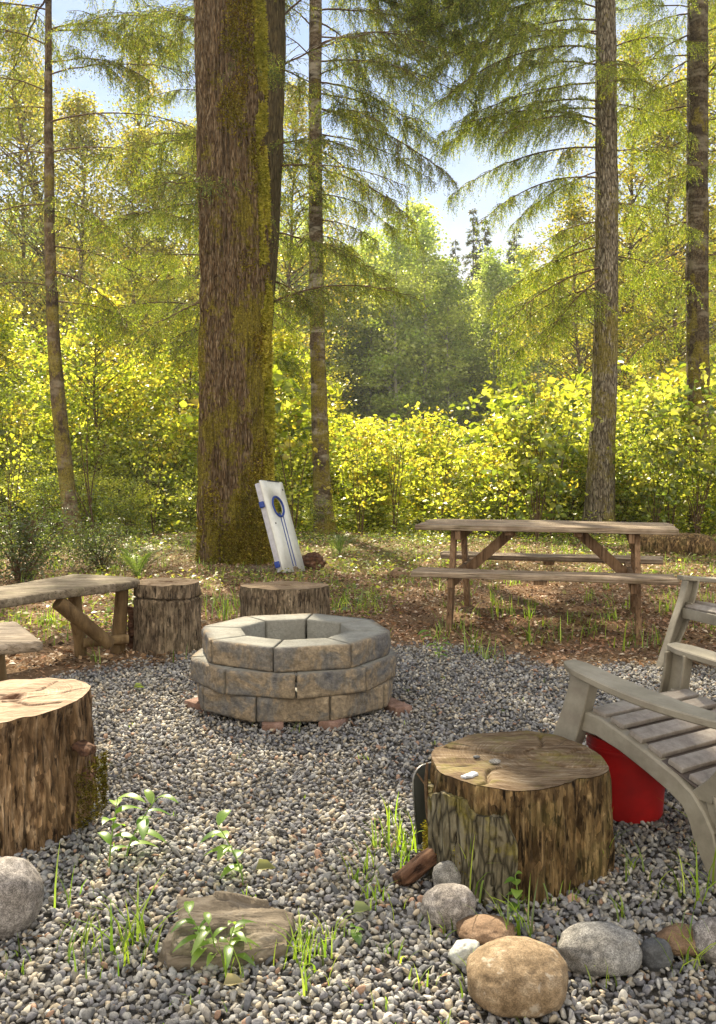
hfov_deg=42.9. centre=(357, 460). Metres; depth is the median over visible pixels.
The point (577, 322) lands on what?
alder tree
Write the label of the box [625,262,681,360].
alder tree
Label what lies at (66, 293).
alder tree
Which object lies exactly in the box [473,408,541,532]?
sapling
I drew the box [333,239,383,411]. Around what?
alder tree
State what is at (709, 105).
alder tree
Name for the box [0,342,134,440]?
shrub
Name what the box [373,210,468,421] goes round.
alder tree
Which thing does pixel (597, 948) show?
boulder
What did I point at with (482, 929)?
boulder
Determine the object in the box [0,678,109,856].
log stump
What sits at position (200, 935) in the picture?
lily plant
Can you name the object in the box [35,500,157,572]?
evergreen bush
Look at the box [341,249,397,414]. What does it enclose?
alder tree
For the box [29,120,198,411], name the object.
alder tree
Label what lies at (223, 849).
lily plant
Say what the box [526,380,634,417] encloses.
shrub
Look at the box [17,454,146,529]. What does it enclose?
shrub
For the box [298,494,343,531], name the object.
shrub
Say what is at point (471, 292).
alder tree
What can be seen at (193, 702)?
brick
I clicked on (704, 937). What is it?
boulder
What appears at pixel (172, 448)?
shrub
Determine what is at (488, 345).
alder tree
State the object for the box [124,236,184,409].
alder tree
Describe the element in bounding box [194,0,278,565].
fir tree
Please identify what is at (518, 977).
boulder
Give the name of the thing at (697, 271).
hemlock tree
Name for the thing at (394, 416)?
shrub
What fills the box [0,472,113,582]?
evergreen bush
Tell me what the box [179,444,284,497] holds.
shrub
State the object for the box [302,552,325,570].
rotten stump
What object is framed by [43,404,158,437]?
shrub
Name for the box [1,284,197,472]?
maple sapling
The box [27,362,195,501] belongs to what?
shrub
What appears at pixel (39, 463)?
shrub
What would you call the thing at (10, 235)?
alder tree
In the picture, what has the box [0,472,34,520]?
shrub
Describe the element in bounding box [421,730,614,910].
log stump
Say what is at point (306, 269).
alder tree
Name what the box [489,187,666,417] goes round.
alder tree
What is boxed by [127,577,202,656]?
log stump
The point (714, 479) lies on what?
shrub
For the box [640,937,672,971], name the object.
boulder
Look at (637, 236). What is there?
alder tree
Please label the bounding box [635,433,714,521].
shrub
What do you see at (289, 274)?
alder tree
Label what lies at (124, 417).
shrub
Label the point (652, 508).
shrub
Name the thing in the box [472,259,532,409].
alder tree
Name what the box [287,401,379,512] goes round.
shrub
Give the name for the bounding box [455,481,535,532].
shrub
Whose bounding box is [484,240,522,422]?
spruce tree
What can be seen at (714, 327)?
alder tree
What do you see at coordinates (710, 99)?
alder tree
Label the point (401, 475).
sapling
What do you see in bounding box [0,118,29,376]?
hemlock tree
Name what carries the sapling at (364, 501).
on the ground at (66, 670)
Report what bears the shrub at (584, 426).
on the ground at (66, 670)
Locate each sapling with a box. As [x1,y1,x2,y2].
[0,294,77,466]
[0,403,38,531]
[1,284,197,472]
[55,393,106,534]
[124,433,176,534]
[127,314,198,451]
[195,326,355,516]
[273,415,325,530]
[323,418,387,533]
[358,401,421,531]
[415,429,469,533]
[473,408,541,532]
[511,394,593,537]
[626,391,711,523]
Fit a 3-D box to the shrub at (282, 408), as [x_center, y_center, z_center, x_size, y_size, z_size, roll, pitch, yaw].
[-1.821,-0.402,17.201,3.043,3.417,3.458,0,0,10]
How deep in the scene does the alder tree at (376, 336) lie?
64.81 m
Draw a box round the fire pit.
[190,613,396,722]
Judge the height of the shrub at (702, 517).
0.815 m
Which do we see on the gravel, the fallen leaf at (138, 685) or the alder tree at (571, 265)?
the fallen leaf at (138, 685)
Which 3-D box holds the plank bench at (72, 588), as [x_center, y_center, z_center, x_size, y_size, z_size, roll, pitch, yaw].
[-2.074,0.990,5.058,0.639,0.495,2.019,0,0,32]
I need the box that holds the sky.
[0,0,715,298]
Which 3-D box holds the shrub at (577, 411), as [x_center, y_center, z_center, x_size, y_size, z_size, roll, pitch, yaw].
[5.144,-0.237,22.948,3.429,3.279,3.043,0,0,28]
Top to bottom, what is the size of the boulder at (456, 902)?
0.113 m
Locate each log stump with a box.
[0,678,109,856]
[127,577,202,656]
[239,581,330,616]
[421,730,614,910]
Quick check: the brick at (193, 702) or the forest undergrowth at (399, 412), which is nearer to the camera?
the brick at (193, 702)
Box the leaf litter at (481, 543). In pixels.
[0,529,715,670]
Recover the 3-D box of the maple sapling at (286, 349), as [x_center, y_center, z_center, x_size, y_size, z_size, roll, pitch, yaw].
[-1.566,-0.706,19.134,3.253,4.385,3.050,0,0,-41]
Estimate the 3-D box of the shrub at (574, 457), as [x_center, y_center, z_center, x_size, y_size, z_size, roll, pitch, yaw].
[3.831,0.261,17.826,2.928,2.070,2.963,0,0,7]
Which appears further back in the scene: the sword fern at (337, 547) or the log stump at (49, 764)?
the sword fern at (337, 547)
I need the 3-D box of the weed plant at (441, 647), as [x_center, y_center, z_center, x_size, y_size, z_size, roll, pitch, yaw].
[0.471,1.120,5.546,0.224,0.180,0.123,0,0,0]
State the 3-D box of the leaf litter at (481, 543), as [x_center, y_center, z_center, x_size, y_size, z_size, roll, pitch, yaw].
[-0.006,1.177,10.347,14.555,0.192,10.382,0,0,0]
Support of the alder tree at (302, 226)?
on the ground at (66, 670)
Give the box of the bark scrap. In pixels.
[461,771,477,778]
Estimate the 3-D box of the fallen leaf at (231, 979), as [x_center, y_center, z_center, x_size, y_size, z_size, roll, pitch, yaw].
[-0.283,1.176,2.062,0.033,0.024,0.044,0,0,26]
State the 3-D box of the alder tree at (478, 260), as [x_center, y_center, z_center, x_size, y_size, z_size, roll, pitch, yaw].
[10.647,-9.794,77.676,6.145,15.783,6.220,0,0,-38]
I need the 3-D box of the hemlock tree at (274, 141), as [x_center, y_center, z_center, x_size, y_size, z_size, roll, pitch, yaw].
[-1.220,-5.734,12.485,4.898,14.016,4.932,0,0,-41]
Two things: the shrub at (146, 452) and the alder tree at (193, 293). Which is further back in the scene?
the alder tree at (193, 293)
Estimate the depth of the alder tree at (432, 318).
70.10 m
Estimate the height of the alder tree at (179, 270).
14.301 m
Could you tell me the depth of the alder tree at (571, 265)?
74.38 m
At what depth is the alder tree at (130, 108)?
37.53 m
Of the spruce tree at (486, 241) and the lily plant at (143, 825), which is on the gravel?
the lily plant at (143, 825)
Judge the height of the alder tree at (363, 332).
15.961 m
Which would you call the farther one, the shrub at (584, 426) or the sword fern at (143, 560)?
the shrub at (584, 426)
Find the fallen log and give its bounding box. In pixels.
[629,533,715,556]
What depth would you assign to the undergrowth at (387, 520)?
15.39 m
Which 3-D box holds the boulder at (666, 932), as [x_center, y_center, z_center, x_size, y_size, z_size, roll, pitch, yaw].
[0.800,1.178,2.236,0.130,0.066,0.104,0,0,0]
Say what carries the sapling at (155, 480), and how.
on the ground at (66, 670)
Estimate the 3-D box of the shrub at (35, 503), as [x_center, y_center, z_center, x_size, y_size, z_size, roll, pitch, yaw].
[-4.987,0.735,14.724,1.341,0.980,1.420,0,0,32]
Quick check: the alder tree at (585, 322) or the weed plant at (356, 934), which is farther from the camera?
the alder tree at (585, 322)
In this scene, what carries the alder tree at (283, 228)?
on the ground at (66, 670)
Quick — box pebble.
[489,758,500,763]
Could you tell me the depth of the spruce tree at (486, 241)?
72.93 m
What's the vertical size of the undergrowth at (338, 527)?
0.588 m
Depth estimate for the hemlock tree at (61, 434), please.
13.73 m
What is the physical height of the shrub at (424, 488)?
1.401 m
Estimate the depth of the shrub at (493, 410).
27.99 m
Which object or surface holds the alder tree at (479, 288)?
on the ground at (66, 670)
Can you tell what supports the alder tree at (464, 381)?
on the ground at (66, 670)
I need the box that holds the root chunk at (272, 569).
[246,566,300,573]
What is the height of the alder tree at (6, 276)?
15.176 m
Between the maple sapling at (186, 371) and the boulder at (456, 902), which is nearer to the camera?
the boulder at (456, 902)
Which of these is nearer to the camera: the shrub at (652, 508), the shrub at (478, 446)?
the shrub at (652, 508)
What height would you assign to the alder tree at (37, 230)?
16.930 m
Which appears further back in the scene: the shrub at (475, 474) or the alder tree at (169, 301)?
the alder tree at (169, 301)
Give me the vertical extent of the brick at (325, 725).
0.052 m
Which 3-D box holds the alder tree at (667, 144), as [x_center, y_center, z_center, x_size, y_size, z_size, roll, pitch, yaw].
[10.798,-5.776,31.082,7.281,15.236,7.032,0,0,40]
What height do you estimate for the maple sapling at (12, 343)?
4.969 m
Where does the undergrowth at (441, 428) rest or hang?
on the ground at (66, 670)
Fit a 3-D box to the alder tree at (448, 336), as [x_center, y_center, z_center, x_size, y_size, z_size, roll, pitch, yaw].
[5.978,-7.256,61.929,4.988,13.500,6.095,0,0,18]
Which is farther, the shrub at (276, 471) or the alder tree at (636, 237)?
the alder tree at (636, 237)
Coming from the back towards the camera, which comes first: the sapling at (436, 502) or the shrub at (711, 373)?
the shrub at (711, 373)
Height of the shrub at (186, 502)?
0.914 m
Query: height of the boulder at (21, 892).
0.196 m
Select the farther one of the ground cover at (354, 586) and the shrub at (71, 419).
the shrub at (71, 419)
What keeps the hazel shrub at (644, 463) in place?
on the ground at (66, 670)
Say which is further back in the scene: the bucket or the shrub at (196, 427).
the shrub at (196, 427)
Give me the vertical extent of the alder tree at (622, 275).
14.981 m
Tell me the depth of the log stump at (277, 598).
5.97 m
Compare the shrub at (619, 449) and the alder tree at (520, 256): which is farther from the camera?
the alder tree at (520, 256)
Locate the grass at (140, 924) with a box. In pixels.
[0,530,715,1023]
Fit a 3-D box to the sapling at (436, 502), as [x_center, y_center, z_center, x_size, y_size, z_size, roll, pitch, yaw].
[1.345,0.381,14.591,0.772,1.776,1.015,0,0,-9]
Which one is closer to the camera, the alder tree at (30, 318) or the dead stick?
the dead stick
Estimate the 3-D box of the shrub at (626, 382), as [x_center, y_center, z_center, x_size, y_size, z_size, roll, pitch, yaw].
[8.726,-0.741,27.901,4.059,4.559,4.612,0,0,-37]
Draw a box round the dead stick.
[417,763,427,824]
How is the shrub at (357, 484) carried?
on the ground at (66, 670)
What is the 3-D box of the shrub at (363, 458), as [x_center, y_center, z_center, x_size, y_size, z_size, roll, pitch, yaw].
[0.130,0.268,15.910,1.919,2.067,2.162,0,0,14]
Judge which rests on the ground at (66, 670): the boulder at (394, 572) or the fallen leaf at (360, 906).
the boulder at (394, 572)
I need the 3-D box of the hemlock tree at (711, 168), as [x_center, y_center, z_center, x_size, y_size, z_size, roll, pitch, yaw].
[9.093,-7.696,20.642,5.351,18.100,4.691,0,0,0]
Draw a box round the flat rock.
[158,891,294,973]
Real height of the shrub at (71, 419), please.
3.046 m
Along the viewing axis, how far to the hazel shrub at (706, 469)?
14.46 m
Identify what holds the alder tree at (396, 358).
on the ground at (66, 670)
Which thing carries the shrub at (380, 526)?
on the ground at (66, 670)
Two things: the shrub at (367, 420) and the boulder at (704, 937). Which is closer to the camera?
the boulder at (704, 937)
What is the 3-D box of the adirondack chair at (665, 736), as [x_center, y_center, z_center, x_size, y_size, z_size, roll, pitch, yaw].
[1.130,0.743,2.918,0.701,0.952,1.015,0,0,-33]
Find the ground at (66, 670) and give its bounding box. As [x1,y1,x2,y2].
[0,410,715,1023]
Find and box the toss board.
[255,480,304,572]
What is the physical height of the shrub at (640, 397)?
2.923 m
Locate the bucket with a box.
[584,732,664,823]
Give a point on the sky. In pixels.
(468, 169)
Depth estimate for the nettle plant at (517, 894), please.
2.43 m
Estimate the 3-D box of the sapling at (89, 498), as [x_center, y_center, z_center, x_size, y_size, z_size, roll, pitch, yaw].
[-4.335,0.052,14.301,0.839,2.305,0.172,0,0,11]
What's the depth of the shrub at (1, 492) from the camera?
15.56 m
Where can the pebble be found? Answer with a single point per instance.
(494, 761)
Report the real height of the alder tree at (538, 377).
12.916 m
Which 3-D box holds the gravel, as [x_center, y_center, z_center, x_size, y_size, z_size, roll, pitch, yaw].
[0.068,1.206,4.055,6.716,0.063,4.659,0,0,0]
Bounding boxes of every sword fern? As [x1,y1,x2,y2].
[98,543,173,575]
[321,533,359,551]
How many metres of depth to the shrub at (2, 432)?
18.36 m
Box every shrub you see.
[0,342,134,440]
[0,378,28,460]
[0,379,82,446]
[0,398,70,491]
[0,430,102,513]
[0,440,35,476]
[0,460,56,522]
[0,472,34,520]
[7,455,133,530]
[8,476,94,530]
[12,375,181,492]
[15,437,181,524]
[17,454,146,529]
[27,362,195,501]
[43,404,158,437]
[71,412,198,523]
[77,376,197,472]
[90,476,164,534]
[119,411,198,509]
[123,456,197,520]
[128,420,192,513]
[141,406,198,451]
[143,479,197,530]
[173,364,342,506]
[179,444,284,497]
[274,445,312,511]
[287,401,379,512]
[288,403,350,507]
[292,437,357,522]
[294,415,389,479]
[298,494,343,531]
[311,413,425,520]
[329,416,424,526]
[329,457,403,531]
[350,495,395,532]
[366,413,474,505]
[380,406,474,519]
[385,455,463,523]
[418,466,484,518]
[423,487,476,531]
[428,421,505,509]
[434,415,493,480]
[444,436,530,518]
[449,376,603,540]
[454,447,492,506]
[455,370,591,518]
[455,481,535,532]
[456,436,491,458]
[469,402,637,519]
[472,408,509,446]
[482,422,626,518]
[483,416,644,520]
[522,387,591,432]
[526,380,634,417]
[551,380,697,517]
[556,418,698,521]
[558,412,623,500]
[564,361,680,413]
[564,447,657,521]
[569,349,715,441]
[589,414,711,522]
[617,372,715,474]
[619,474,698,523]
[620,443,715,531]
[627,362,715,533]
[635,372,715,441]
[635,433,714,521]
[672,425,715,527]
[678,493,714,528]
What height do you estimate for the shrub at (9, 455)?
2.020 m
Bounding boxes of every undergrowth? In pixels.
[0,487,715,535]
[0,502,715,538]
[1,395,715,444]
[339,424,488,449]
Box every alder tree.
[0,0,148,391]
[0,64,110,389]
[0,87,191,391]
[0,91,37,357]
[0,210,30,322]
[0,243,17,410]
[0,260,46,391]
[5,221,68,376]
[15,215,93,386]
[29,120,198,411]
[33,252,100,380]
[57,28,199,412]
[59,233,144,385]
[100,116,281,406]
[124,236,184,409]
[131,242,191,415]
[139,267,186,389]
[170,244,199,393]
[176,260,197,418]
[197,77,384,405]
[272,217,309,393]
[273,239,344,407]
[280,193,363,387]
[284,238,371,426]
[325,262,377,431]
[332,227,399,435]
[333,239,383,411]
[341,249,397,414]
[351,212,443,428]
[351,272,427,419]
[352,225,390,407]
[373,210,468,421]
[376,196,463,421]
[377,286,451,420]
[414,257,482,438]
[420,281,462,423]
[427,287,480,427]
[445,278,491,422]
[456,245,533,422]
[461,255,497,341]
[462,258,526,421]
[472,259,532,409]
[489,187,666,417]
[503,244,556,406]
[506,265,568,410]
[511,279,555,394]
[525,20,715,410]
[545,234,582,365]
[545,268,592,392]
[548,243,588,402]
[561,271,638,398]
[569,71,715,399]
[576,1,715,386]
[589,246,650,381]
[618,213,661,384]
[618,228,684,382]
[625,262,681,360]
[630,227,684,377]
[638,0,715,360]
[665,233,715,397]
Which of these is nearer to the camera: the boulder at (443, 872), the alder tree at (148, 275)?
the boulder at (443, 872)
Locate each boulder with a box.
[0,856,43,940]
[390,567,406,577]
[421,883,476,931]
[432,860,460,885]
[448,939,479,967]
[456,914,515,944]
[466,936,568,1018]
[558,921,642,977]
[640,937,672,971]
[656,923,697,956]
[693,917,715,964]
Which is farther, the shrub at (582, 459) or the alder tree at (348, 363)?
the alder tree at (348, 363)
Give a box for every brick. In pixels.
[184,697,211,714]
[261,722,283,733]
[318,717,351,731]
[383,697,411,716]
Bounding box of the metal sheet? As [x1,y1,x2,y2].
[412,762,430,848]
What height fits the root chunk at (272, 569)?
0.110 m
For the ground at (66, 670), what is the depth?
5.21 m
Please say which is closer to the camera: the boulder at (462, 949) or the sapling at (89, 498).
the boulder at (462, 949)
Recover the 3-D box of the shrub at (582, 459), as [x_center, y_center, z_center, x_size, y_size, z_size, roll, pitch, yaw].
[3.744,0.136,17.038,3.276,2.316,3.316,0,0,1]
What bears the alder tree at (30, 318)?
on the ground at (66, 670)
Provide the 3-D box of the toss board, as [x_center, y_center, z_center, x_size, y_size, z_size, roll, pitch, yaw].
[-0.846,0.714,9.850,0.095,1.027,0.509,-20,-12,22]
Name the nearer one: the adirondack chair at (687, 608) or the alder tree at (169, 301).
the adirondack chair at (687, 608)
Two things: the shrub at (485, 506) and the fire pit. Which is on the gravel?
the fire pit
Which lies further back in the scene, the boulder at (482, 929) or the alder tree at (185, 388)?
the alder tree at (185, 388)
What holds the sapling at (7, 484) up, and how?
on the ground at (66, 670)
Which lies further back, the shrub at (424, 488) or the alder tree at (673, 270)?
the alder tree at (673, 270)
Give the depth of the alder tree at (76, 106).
32.21 m
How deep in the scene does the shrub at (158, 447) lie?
18.55 m
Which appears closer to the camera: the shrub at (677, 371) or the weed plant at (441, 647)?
the weed plant at (441, 647)
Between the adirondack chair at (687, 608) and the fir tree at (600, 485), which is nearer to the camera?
the adirondack chair at (687, 608)
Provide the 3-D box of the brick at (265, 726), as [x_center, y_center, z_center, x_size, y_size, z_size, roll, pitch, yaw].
[-0.393,1.200,4.155,0.099,0.052,0.192,0,0,-9]
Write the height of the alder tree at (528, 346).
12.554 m
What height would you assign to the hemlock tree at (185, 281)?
17.100 m
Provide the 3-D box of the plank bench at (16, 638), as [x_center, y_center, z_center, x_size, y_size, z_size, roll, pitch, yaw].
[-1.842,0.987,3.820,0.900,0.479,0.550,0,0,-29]
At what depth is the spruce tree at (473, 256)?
71.90 m
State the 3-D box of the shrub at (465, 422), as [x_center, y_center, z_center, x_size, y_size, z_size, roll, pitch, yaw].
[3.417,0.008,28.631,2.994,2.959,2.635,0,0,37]
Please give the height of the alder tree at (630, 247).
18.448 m
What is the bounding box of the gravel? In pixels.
[0,640,715,1023]
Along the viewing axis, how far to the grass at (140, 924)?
2.67 m
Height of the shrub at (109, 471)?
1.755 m
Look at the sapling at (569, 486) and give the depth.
14.61 m
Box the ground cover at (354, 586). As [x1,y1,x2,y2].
[0,525,715,639]
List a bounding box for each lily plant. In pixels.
[97,790,177,866]
[170,901,259,968]
[200,810,243,884]
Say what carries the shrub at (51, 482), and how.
on the ground at (66, 670)
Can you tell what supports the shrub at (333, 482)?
on the ground at (66, 670)
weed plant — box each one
[350,923,363,945]
[418,630,451,657]
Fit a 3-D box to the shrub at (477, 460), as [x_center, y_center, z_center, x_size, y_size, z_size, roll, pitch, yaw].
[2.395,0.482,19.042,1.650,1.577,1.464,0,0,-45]
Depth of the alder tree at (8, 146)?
38.27 m
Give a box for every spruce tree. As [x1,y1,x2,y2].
[443,208,486,424]
[447,239,481,421]
[474,219,492,438]
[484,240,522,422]
[498,227,532,381]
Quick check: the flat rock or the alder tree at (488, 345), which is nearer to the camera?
the flat rock
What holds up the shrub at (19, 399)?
on the ground at (66, 670)
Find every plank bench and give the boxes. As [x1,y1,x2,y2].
[0,574,139,657]
[0,621,42,680]
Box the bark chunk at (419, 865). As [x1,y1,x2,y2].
[392,848,436,885]
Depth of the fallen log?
11.61 m
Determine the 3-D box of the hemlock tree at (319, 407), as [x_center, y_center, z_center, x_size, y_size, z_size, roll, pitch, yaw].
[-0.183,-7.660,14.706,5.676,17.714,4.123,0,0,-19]
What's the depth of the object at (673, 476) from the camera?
14.67 m
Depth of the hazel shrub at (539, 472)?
13.89 m
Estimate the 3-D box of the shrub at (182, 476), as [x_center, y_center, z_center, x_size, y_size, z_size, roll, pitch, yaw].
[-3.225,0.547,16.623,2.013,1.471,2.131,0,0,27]
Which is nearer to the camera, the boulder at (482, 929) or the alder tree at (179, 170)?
the boulder at (482, 929)
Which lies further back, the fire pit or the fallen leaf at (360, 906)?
the fire pit
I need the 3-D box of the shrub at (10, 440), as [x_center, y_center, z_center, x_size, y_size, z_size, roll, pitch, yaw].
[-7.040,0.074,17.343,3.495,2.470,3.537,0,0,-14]
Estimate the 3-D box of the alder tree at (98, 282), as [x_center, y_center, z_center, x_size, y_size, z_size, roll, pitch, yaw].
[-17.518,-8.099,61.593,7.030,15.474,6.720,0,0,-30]
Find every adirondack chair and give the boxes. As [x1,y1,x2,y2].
[553,642,715,886]
[655,575,715,668]
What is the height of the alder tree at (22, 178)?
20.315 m
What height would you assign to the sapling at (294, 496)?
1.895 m
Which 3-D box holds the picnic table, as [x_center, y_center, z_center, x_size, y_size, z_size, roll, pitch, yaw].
[1.384,0.853,6.740,1.831,0.782,1.454,0,0,14]
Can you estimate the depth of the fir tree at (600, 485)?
14.83 m
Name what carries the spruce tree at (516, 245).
on the ground at (66, 670)
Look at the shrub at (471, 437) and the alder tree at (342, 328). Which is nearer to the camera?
the shrub at (471, 437)
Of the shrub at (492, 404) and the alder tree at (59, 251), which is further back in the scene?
the alder tree at (59, 251)
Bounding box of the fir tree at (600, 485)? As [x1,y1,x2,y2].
[380,0,715,535]
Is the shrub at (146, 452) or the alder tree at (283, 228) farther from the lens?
the alder tree at (283, 228)
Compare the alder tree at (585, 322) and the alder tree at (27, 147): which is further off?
the alder tree at (585, 322)
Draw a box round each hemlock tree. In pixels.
[0,0,195,538]
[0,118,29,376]
[33,0,430,377]
[78,5,343,411]
[281,0,531,533]
[573,0,715,522]
[624,14,715,405]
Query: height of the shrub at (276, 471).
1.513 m
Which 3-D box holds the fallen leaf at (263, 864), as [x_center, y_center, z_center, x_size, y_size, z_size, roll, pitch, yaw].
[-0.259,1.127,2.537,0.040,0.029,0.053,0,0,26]
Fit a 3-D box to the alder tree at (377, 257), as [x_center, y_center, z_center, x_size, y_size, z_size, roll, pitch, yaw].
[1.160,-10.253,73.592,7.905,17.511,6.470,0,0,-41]
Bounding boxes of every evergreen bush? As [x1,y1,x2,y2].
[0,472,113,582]
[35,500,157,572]
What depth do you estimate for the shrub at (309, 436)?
25.14 m
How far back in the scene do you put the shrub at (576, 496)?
15.97 m
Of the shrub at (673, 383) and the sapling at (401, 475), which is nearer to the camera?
the sapling at (401, 475)
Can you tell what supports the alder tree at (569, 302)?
on the ground at (66, 670)
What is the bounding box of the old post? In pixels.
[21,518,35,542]
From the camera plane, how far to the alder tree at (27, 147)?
35.46 m
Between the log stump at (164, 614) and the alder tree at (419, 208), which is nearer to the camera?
the log stump at (164, 614)
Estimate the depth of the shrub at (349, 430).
24.99 m
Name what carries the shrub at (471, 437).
on the ground at (66, 670)
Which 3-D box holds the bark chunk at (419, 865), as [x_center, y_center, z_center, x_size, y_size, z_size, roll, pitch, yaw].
[0.190,1.155,2.629,0.206,0.048,0.083,-26,-5,-32]
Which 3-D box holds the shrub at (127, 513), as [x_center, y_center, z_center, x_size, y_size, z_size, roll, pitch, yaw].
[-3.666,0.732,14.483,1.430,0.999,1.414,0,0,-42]
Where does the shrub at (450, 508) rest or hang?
on the ground at (66, 670)
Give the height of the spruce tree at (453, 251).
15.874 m
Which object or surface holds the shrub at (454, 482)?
on the ground at (66, 670)
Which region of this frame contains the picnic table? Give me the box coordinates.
[411,519,678,639]
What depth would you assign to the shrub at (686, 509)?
15.50 m
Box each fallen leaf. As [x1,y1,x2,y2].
[134,683,144,687]
[224,973,243,985]
[256,859,274,869]
[353,901,371,911]
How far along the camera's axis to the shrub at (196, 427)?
19.26 m
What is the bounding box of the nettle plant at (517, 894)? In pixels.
[504,870,522,911]
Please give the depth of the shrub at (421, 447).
17.65 m
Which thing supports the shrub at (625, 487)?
on the ground at (66, 670)
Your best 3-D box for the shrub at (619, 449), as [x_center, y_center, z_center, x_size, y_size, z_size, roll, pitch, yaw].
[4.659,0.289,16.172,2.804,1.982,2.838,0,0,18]
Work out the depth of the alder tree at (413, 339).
64.20 m

